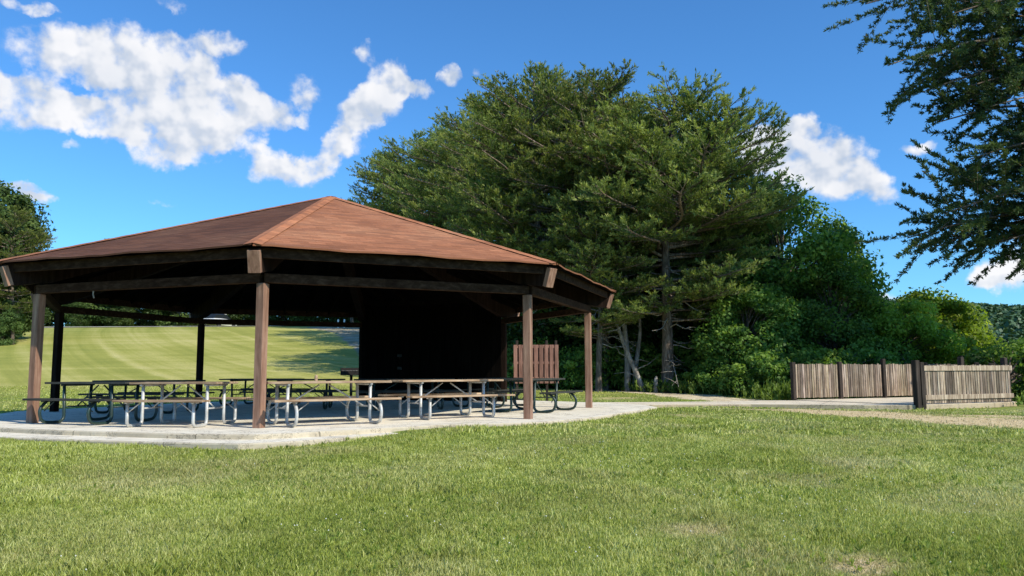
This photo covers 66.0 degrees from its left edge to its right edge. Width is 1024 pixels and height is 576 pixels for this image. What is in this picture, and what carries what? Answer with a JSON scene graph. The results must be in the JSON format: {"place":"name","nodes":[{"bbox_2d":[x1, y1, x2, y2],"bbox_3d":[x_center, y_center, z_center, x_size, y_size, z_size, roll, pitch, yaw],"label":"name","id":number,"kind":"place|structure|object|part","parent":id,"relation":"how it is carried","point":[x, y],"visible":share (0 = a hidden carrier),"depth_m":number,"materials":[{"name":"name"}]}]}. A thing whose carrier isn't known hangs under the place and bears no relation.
{"place":"outdoors","nodes":[
{"label":"outdoors","id":0,"kind":"place"},
{"bbox_2d":[99,326,175,326],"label":"road","id":1,"kind":"structure","parent":0,"point":[137,326],"depth_m":90.71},
{"bbox_2d":[0,400,655,439],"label":"pavilion floor","id":2,"kind":"structure","parent":0,"point":[315,419],"depth_m":15.27,"materials":[{"name":"concrete"}]},
{"bbox_2d":[22,382,173,424],"bbox_3d":[-7.652,2.122,14.662,1.969,0.753,1.638,-2,-7,20],"label":"picnic table","id":3,"kind":"object","parent":2,"relation":"on","point":[92,402],"visible":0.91,"depth_m":14.47,"materials":[{"name":"brown wood"}]},
{"bbox_2d":[78,380,214,413],"bbox_3d":[-8.489,2.533,18.439,2.423,0.753,1.638,-1,-6,8],"label":"picnic table","id":4,"kind":"object","parent":2,"relation":"on","point":[166,393],"visible":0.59,"depth_m":18.10,"materials":[{"name":"brown wood"}]},
{"bbox_2d":[112,381,249,427],"bbox_3d":[-5.750,2.023,13.816,1.642,0.755,1.638,-1,-6,9],"label":"picnic table","id":5,"kind":"object","parent":2,"relation":"on","point":[194,401],"visible":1,"depth_m":13.63,"materials":[{"name":"silver wood"}]},
{"bbox_2d":[209,378,311,405],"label":"picnic table","id":6,"kind":"object","parent":2,"relation":"on","point":[241,389],"visible":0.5,"depth_m":22.58,"materials":[{"name":"brown wood"}]},
{"bbox_2d":[239,379,347,408],"bbox_3d":[-5.490,2.690,20.030,2.418,0.754,1.638,0,-6,-6],"label":"picnic table","id":7,"kind":"object","parent":2,"relation":"on","point":[327,391],"visible":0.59,"depth_m":19.73,"materials":[{"name":"brown wood"}]},
{"bbox_2d":[0,196,615,427],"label":"picnic pavilion","id":8,"kind":"structure","parent":2,"relation":"on","point":[417,299],"depth_m":18.48,"materials":[{"name":"brown wood"}]},
{"bbox_2d":[246,380,401,426],"bbox_3d":[-3.330,2.027,13.965,2.272,0.754,1.638,4,-7,-34],"label":"picnic table","id":9,"kind":"object","parent":2,"relation":"on","point":[276,399],"visible":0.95,"depth_m":13.78,"materials":[{"name":"silver wood"}]},
{"bbox_2d":[350,378,458,410],"bbox_3d":[-2.686,2.635,19.633,2.420,0.754,1.638,2,-7,-20],"label":"picnic table","id":10,"kind":"object","parent":2,"relation":"on","point":[386,391],"visible":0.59,"depth_m":19.28,"materials":[{"name":"brown wood"}]},
{"bbox_2d":[378,379,514,419],"bbox_3d":[-1.321,2.222,15.853,2.269,0.753,1.638,4,-7,-32],"label":"picnic table","id":11,"kind":"object","parent":2,"relation":"on","point":[430,396],"visible":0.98,"depth_m":15.69,"materials":[{"name":"brown wood"}]},
{"bbox_2d":[448,378,537,407],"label":"picnic table","id":12,"kind":"object","parent":2,"relation":"on","point":[487,389],"visible":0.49,"depth_m":20.41,"materials":[{"name":"brown wood"}]},
{"bbox_2d":[485,378,582,412],"bbox_3d":[0.512,2.459,18.142,1.638,0.753,2.120,-3,-7,24],"label":"picnic table","id":13,"kind":"object","parent":2,"relation":"on","point":[535,381],"visible":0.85,"depth_m":17.69,"materials":[{"name":"brown wood"}]},
{"bbox_2d":[0,326,1023,575],"bbox_3d":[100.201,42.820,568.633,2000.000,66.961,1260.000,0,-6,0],"label":"ground","id":14,"kind":"structure","parent":0,"point":[304,352],"depth_m":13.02,"materials":[{"name":"green plant"}]},
{"bbox_2d":[0,300,25,345],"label":"broadleaf tree","id":15,"kind":"object","parent":14,"relation":"on","point":[8,316],"visible":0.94,"depth_m":60.45,"materials":[{"name":"green plant"}]},
{"bbox_2d":[0,190,37,326],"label":"broadleaf tree","id":16,"kind":"object","parent":14,"relation":"on","point":[4,212],"visible":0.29,"depth_m":61.98,"materials":[{"name":"green plant"}]},
{"bbox_2d":[1,285,48,338],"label":"broadleaf tree","id":17,"kind":"object","parent":14,"relation":"on","point":[28,323],"visible":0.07,"depth_m":65.76,"materials":[{"name":"green plant"}]},
{"bbox_2d":[0,205,57,344],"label":"tree","id":18,"kind":"object","parent":14,"relation":"on","point":[25,303],"visible":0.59,"depth_m":61.19,"materials":[{"name":"green plant"}]},
{"bbox_2d":[0,180,57,319],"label":"broadleaf tree","id":19,"kind":"object","parent":14,"relation":"on","point":[22,200],"visible":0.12,"depth_m":67.85,"materials":[{"name":"green plant"}]},
{"bbox_2d":[44,308,52,323],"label":"broadleaf tree","id":20,"kind":"object","parent":14,"relation":"on","point":[46,316],"visible":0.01,"depth_m":99.87,"materials":[{"name":"green plant"}]},
{"bbox_2d":[44,307,67,326],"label":"broadleaf tree","id":21,"kind":"object","parent":14,"relation":"on","point":[50,319],"visible":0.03,"depth_m":102.87,"materials":[{"name":"green plant"}]},
{"bbox_2d":[61,302,94,326],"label":"broadleaf tree","id":22,"kind":"object","parent":14,"relation":"on","point":[75,320],"visible":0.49,"depth_m":99.26,"materials":[{"name":"green plant"}]},
{"bbox_2d":[77,238,140,326],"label":"broadleaf tree","id":23,"kind":"object","parent":14,"relation":"on","point":[97,320],"visible":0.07,"depth_m":100.44,"materials":[{"name":"green plant"}]},
{"bbox_2d":[97,304,142,325],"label":"broadleaf tree","id":24,"kind":"object","parent":14,"relation":"on","point":[116,321],"visible":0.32,"depth_m":100.16,"materials":[{"name":"green plant"}]},
{"bbox_2d":[134,308,174,325],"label":"broadleaf tree","id":25,"kind":"object","parent":14,"relation":"on","point":[147,322],"visible":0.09,"depth_m":104.12,"materials":[{"name":"green plant"}]},
{"bbox_2d":[145,309,203,326],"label":"broadleaf tree","id":26,"kind":"object","parent":14,"relation":"on","point":[171,313],"visible":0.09,"depth_m":102.50,"materials":[{"name":"green plant"}]},
{"bbox_2d":[0,432,397,450],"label":"pavement apron","id":27,"kind":"object","parent":14,"relation":"on","point":[212,444],"visible":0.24,"depth_m":11.53,"materials":[{"name":"concrete"}]},
{"bbox_2d":[204,314,236,326],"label":"parked car","id":28,"kind":"object","parent":14,"relation":"on","point":[217,316],"visible":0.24,"depth_m":94.25,"materials":[{"name":"white paint"}]},
{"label":"windows","id":29,"kind":"part","parent":28,"relation":"part of","materials":[{"name":"glass"}]},
{"bbox_2d":[209,314,237,326],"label":"broadleaf tree","id":30,"kind":"object","parent":14,"relation":"on","point":[229,317],"visible":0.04,"depth_m":106.75,"materials":[{"name":"green plant"}]},
{"bbox_2d":[228,314,255,325],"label":"broadleaf tree","id":31,"kind":"object","parent":14,"relation":"on","point":[246,317],"visible":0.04,"depth_m":107.69,"materials":[{"name":"green plant"}]},
{"bbox_2d":[268,315,291,320],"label":"broadleaf tree","id":32,"kind":"object","parent":14,"relation":"on","point":[277,318],"visible":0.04,"depth_m":108.36,"materials":[{"name":"green plant"}]},
{"bbox_2d":[285,316,327,321],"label":"broadleaf tree","id":33,"kind":"object","parent":14,"relation":"on","point":[303,318],"visible":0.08,"depth_m":105.63,"materials":[{"name":"green plant"}]},
{"bbox_2d":[319,317,345,321],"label":"broadleaf tree","id":34,"kind":"object","parent":14,"relation":"on","point":[326,318],"visible":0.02,"depth_m":105.50,"materials":[{"name":"green plant"}]},
{"bbox_2d":[329,317,358,321],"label":"broadleaf tree","id":35,"kind":"object","parent":14,"relation":"on","point":[347,319],"visible":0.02,"depth_m":104.82,"materials":[{"name":"green plant"}]},
{"bbox_2d":[340,368,358,395],"bbox_3d":[-5.726,3.442,28.041,0.720,1.200,0.610,1,-6,-8],"label":"park grill","id":36,"kind":"object","parent":14,"relation":"on","point":[351,372],"visible":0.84,"depth_m":28.03,"materials":[{"name":"metal"}]},
{"bbox_2d":[345,197,366,321],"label":"pine tree","id":37,"kind":"object","parent":14,"relation":"on","point":[351,319],"visible":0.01,"depth_m":96.47,"materials":[{"name":"green plant"}]},
{"bbox_2d":[349,188,390,205],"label":"pine tree","id":38,"kind":"object","parent":14,"relation":"on","point":[364,200],"visible":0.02,"depth_m":97.95,"materials":[{"name":"green plant"}]},
{"bbox_2d":[346,148,432,223],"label":"pine tree","id":39,"kind":"object","parent":14,"relation":"on","point":[371,193],"visible":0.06,"depth_m":89.64,"materials":[{"name":"green plant"}]},
{"bbox_2d":[356,130,451,227],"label":"pine tree","id":40,"kind":"object","parent":14,"relation":"on","point":[396,160],"visible":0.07,"depth_m":81.71,"materials":[{"name":"green plant"}]},
{"bbox_2d":[372,122,468,233],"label":"pine tree","id":41,"kind":"object","parent":14,"relation":"on","point":[410,192],"visible":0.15,"depth_m":76.12,"materials":[{"name":"green plant"}]},
{"bbox_2d":[390,92,514,243],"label":"pine tree","id":42,"kind":"object","parent":14,"relation":"on","point":[437,154],"visible":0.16,"depth_m":62.01,"materials":[{"name":"green plant"}]},
{"bbox_2d":[432,101,548,242],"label":"pine tree","id":43,"kind":"object","parent":14,"relation":"on","point":[447,177],"visible":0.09,"depth_m":54.71,"materials":[{"name":"green plant"}]},
{"bbox_2d":[8,424,1023,575],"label":"lawn weeds","id":44,"kind":"object","parent":14,"relation":"on","point":[914,557],"visible":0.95,"depth_m":7.14,"materials":[{"name":"green plant"}]},
{"bbox_2d":[39,443,1003,569],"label":"clover flowers","id":45,"kind":"object","parent":14,"relation":"on","point":[622,467],"visible":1,"depth_m":7.14,"materials":[{"name":"white plant"}]},
{"bbox_2d":[437,60,632,385],"bbox_3d":[1.310,-2.918,37.380,9.532,16.173,10.335,2,-6,-18],"label":"pine tree","id":46,"kind":"object","parent":14,"relation":"on","point":[497,125],"visible":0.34,"depth_m":36.06,"materials":[{"name":"green plant"}]},
{"bbox_2d":[483,111,586,207],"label":"pine tree","id":47,"kind":"object","parent":14,"relation":"on","point":[515,160],"depth_m":45.72,"materials":[{"name":"green plant"}]},
{"bbox_2d":[513,340,558,400],"bbox_3d":[0.812,2.928,26.858,1.560,2.280,0.135,0,-6,-4],"label":"privacy screen","id":48,"kind":"object","parent":14,"relation":"on","point":[545,361],"visible":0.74,"depth_m":26.86,"materials":[{"name":"brown wood"}]},
{"bbox_2d":[443,65,631,246],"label":"pine tree","id":49,"kind":"object","parent":14,"relation":"on","point":[525,87],"visible":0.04,"depth_m":40.30,"materials":[{"name":"green plant"}]},
{"bbox_2d":[507,336,570,387],"bbox_3d":[1.119,3.763,35.950,3.912,3.149,3.790,-4,-7,29],"label":"shrub","id":50,"kind":"object","parent":14,"relation":"on","point":[510,365],"visible":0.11,"depth_m":35.73,"materials":[{"name":"green plant"}]},
{"bbox_2d":[501,306,597,365],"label":"understory tree","id":51,"kind":"object","parent":14,"relation":"on","point":[514,332],"visible":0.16,"depth_m":36.33,"materials":[{"name":"green plant"}]},
{"bbox_2d":[545,346,606,389],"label":"shrub","id":52,"kind":"object","parent":14,"relation":"on","point":[574,377],"visible":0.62,"depth_m":34.28,"materials":[{"name":"green plant"}]},
{"bbox_2d":[519,247,644,355],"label":"understory tree","id":53,"kind":"object","parent":14,"relation":"on","point":[563,341],"visible":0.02,"depth_m":36.64,"materials":[{"name":"green plant"}]},
{"bbox_2d":[508,78,685,344],"bbox_3d":[5.426,-2.523,40.739,10.611,16.189,11.223,5,-8,-41],"label":"pine tree","id":54,"kind":"object","parent":14,"relation":"on","point":[629,97],"visible":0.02,"depth_m":38.76,"materials":[{"name":"green plant"}]},
{"bbox_2d":[533,163,677,391],"bbox_3d":[3.809,-0.357,33.616,6.050,10.264,6.559,1,-6,-8],"label":"pine tree","id":55,"kind":"object","parent":14,"relation":"on","point":[603,267],"visible":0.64,"depth_m":32.37,"materials":[{"name":"green plant"}]},
{"bbox_2d":[569,339,642,389],"bbox_3d":[4.048,3.879,36.237,3.790,3.149,3.912,2,-7,-23],"label":"shrub","id":56,"kind":"object","parent":14,"relation":"on","point":[609,365],"visible":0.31,"depth_m":35.21,"materials":[{"name":"green plant"}]},
{"bbox_2d":[503,57,722,389],"bbox_3d":[4.212,-2.619,36.004,10.377,15.506,11.748,2,-7,-23],"label":"pine tree","id":57,"kind":"object","parent":14,"relation":"on","point":[616,85],"visible":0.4,"depth_m":34.63,"materials":[{"name":"green plant"}]},
{"bbox_2d":[615,277,641,390],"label":"dead tree","id":58,"kind":"object","parent":14,"relation":"on","point":[627,377],"visible":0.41,"depth_m":34.34,"materials":[{"name":"grey wood"}]},
{"bbox_2d":[606,281,657,391],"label":"dead tree","id":59,"kind":"object","parent":14,"relation":"on","point":[634,369],"visible":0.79,"depth_m":33.70,"materials":[{"name":"grey wood"}]},
{"bbox_2d":[576,282,690,355],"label":"understory tree","id":60,"kind":"object","parent":14,"relation":"on","point":[659,340],"visible":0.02,"depth_m":37.66,"materials":[{"name":"green plant"}]},
{"bbox_2d":[624,276,644,390],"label":"dead tree","id":61,"kind":"object","parent":14,"relation":"on","point":[638,346],"visible":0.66,"depth_m":34.86,"materials":[{"name":"grey wood"}]},
{"bbox_2d":[609,337,679,386],"bbox_3d":[6.032,3.875,36.444,4.106,3.411,4.238,-1,-6,10],"label":"shrub","id":62,"kind":"object","parent":14,"relation":"on","point":[652,351],"visible":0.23,"depth_m":35.03,"materials":[{"name":"green plant"}]},
{"bbox_2d":[653,376,657,392],"bbox_3d":[5.971,4.055,32.753,0.196,0.785,0.196,0,-6,0],"label":"tree stump","id":63,"kind":"object","parent":14,"relation":"on","point":[655,385],"visible":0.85,"depth_m":32.69,"materials":[{"name":"grey wood"}]},
{"bbox_2d":[609,264,716,372],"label":"understory tree","id":64,"kind":"object","parent":14,"relation":"on","point":[653,322],"visible":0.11,"depth_m":35.92,"materials":[{"name":"green plant"}]},
{"bbox_2d":[641,336,703,381],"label":"shrub","id":65,"kind":"object","parent":14,"relation":"on","point":[687,359],"visible":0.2,"depth_m":34.49,"materials":[{"name":"green plant"}]},
{"bbox_2d":[543,62,814,392],"bbox_3d":[7.163,-2.227,33.790,11.726,14.430,11.697,0,-6,0],"label":"pine tree","id":66,"kind":"object","parent":14,"relation":"on","point":[709,135],"visible":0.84,"depth_m":31.71,"materials":[{"name":"green plant"}]},
{"bbox_2d":[642,211,719,338],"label":"broadleaf tree","id":67,"kind":"object","parent":14,"relation":"on","point":[674,317],"visible":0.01,"depth_m":38.78,"materials":[{"name":"green plant"}]},
{"bbox_2d":[674,360,718,393],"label":"shrub","id":68,"kind":"object","parent":14,"relation":"on","point":[684,376],"visible":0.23,"depth_m":32.42,"materials":[{"name":"green plant"}]},
{"bbox_2d":[630,146,779,327],"bbox_3d":[9.154,-1.191,37.518,8.348,13.063,7.699,-1,-6,7],"label":"pine tree","id":69,"kind":"object","parent":14,"relation":"on","point":[711,254],"visible":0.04,"depth_m":35.37,"materials":[{"name":"green plant"}]},
{"bbox_2d":[690,349,745,394],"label":"shrub","id":70,"kind":"object","parent":14,"relation":"on","point":[705,377],"visible":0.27,"depth_m":31.31,"materials":[{"name":"green plant"}]},
{"bbox_2d":[656,252,801,355],"bbox_3d":[10.899,2.117,37.693,7.383,7.850,7.353,2,-7,-23],"label":"understory tree","id":71,"kind":"object","parent":14,"relation":"on","point":[690,330],"visible":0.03,"depth_m":36.10,"materials":[{"name":"green plant"}]},
{"bbox_2d":[688,281,813,376],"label":"understory tree","id":72,"kind":"object","parent":14,"relation":"on","point":[722,330],"visible":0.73,"depth_m":31.40,"materials":[{"name":"green plant"}]},
{"bbox_2d":[706,203,795,270],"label":"pine tree","id":73,"kind":"object","parent":14,"relation":"on","point":[774,240],"depth_m":36.87,"materials":[{"name":"green plant"}]},
{"bbox_2d":[712,346,797,395],"bbox_3d":[9.302,3.492,29.845,3.260,2.624,3.158,0,-6,0],"label":"shrub","id":74,"kind":"object","parent":14,"relation":"on","point":[770,371],"visible":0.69,"depth_m":29.20,"materials":[{"name":"green plant"}]},
{"bbox_2d":[609,375,912,399],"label":"weeds","id":75,"kind":"object","parent":14,"relation":"on","point":[776,391],"visible":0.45,"depth_m":29.67,"materials":[{"name":"green plant"}]},
{"bbox_2d":[731,341,809,383],"bbox_3d":[10.325,3.506,30.841,3.749,3.018,3.632,4,-8,-37],"label":"shrub","id":76,"kind":"object","parent":14,"relation":"on","point":[781,353],"visible":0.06,"depth_m":30.43,"materials":[{"name":"green plant"}]},
{"bbox_2d":[691,171,892,355],"bbox_3d":[12.494,0.227,35.656,8.577,11.328,9.101,0,-6,0],"label":"broadleaf tree","id":77,"kind":"object","parent":14,"relation":"on","point":[813,246],"visible":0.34,"depth_m":33.47,"materials":[{"name":"green plant"}]},
{"bbox_2d":[783,342,864,397],"bbox_3d":[11.513,3.469,29.867,3.586,2.886,3.474,-4,-7,33],"label":"shrub","id":78,"kind":"object","parent":14,"relation":"on","point":[817,357],"visible":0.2,"depth_m":29.25,"materials":[{"name":"green plant"}]},
{"bbox_2d":[784,254,891,359],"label":"broadleaf tree","id":79,"kind":"object","parent":14,"relation":"on","point":[856,332],"visible":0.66,"depth_m":32.29,"materials":[{"name":"green plant"}]},
{"bbox_2d":[799,214,886,354],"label":"broadleaf tree","id":80,"kind":"object","parent":14,"relation":"on","point":[858,252],"visible":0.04,"depth_m":36.63,"materials":[{"name":"green plant"}]},
{"bbox_2d":[839,341,903,385],"bbox_3d":[13.377,3.548,30.329,3.632,3.018,3.749,-2,-6,14],"label":"shrub","id":81,"kind":"object","parent":14,"relation":"on","point":[864,353],"visible":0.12,"depth_m":30.13,"materials":[{"name":"green plant"}]},
{"bbox_2d":[859,344,941,397],"bbox_3d":[15.222,3.766,31.147,3.912,3.149,3.790,0,-6,-4],"label":"shrub","id":82,"kind":"object","parent":14,"relation":"on","point":[906,354],"visible":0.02,"depth_m":30.95,"materials":[{"name":"green plant"}]},
{"bbox_2d":[796,397,1016,409],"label":"overlook platform","id":83,"kind":"structure","parent":14,"relation":"on","point":[902,400],"depth_m":22.71,"materials":[{"name":"concrete"}]},
{"bbox_2d":[790,356,962,399],"bbox_3d":[12.626,3.017,26.871,7.954,1.440,0.154,2,-7,-23],"label":"picket fence","id":84,"kind":"object","parent":83,"relation":"on","point":[894,381],"visible":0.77,"depth_m":26.30,"materials":[{"name":"brown wood"}]},
{"bbox_2d":[911,357,1013,409],"bbox_3d":[12.663,2.704,22.142,3.972,1.510,0.261,3,-7,-24],"label":"picket fence","id":85,"kind":"object","parent":83,"relation":"on","point":[956,388],"visible":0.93,"depth_m":22.00,"materials":[{"name":"brown wood"}]},
{"bbox_2d":[974,362,1011,401],"bbox_3d":[15.117,2.918,24.847,0.140,1.180,3.880,-2,-6,19],"label":"picket fence","id":86,"kind":"object","parent":83,"relation":"on","point":[976,363],"visible":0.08,"depth_m":24.81,"materials":[{"name":"brown wood"}]},
{"bbox_2d":[847,298,966,368],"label":"understory tree","id":87,"kind":"object","parent":14,"relation":"on","point":[922,326],"visible":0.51,"depth_m":31.89,"materials":[{"name":"green plant"}]},
{"bbox_2d":[837,286,991,364],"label":"understory tree","id":88,"kind":"object","parent":14,"relation":"on","point":[950,308],"visible":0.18,"depth_m":33.85,"materials":[{"name":"green plant"}]},
{"bbox_2d":[823,0,1023,286],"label":"overhanging pine","id":89,"kind":"object","parent":14,"relation":"on","point":[979,93],"visible":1,"depth_m":28.26,"materials":[{"name":"green plant"}]},
{"bbox_2d":[888,298,1006,358],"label":"understory tree","id":90,"kind":"object","parent":14,"relation":"on","point":[979,330],"visible":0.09,"depth_m":34.67,"materials":[{"name":"green plant"}]},
{"bbox_2d":[878,297,1023,344],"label":"distant forest","id":91,"kind":"object","parent":14,"relation":"on","point":[1006,321],"visible":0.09,"depth_m":305.30,"materials":[{"name":"green plant"}]},
{"bbox_2d":[951,337,1023,395],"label":"shrub","id":92,"kind":"object","parent":14,"relation":"on","point":[1009,354],"visible":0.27,"depth_m":27.68,"materials":[{"name":"green plant"}]},
{"bbox_2d":[966,337,1023,385],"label":"shrub","id":93,"kind":"object","parent":14,"relation":"on","point":[1007,344],"visible":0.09,"depth_m":28.97,"materials":[{"name":"green plant"}]},
{"bbox_2d":[1012,390,1023,405],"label":"slope weeds","id":94,"kind":"object","parent":14,"relation":"on","point":[1017,398],"visible":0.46,"depth_m":24.72,"materials":[{"name":"green plant"}]},
{"bbox_2d":[0,0,1023,326],"label":"sky","id":95,"kind":"structure","parent":0,"point":[119,117],"materials":[{"name":"blue"}]},
{"bbox_2d":[593,400,915,409],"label":"path","id":96,"kind":"structure","parent":0,"point":[793,404],"depth_m":22.47,"materials":[{"name":"concrete"}]}
]}

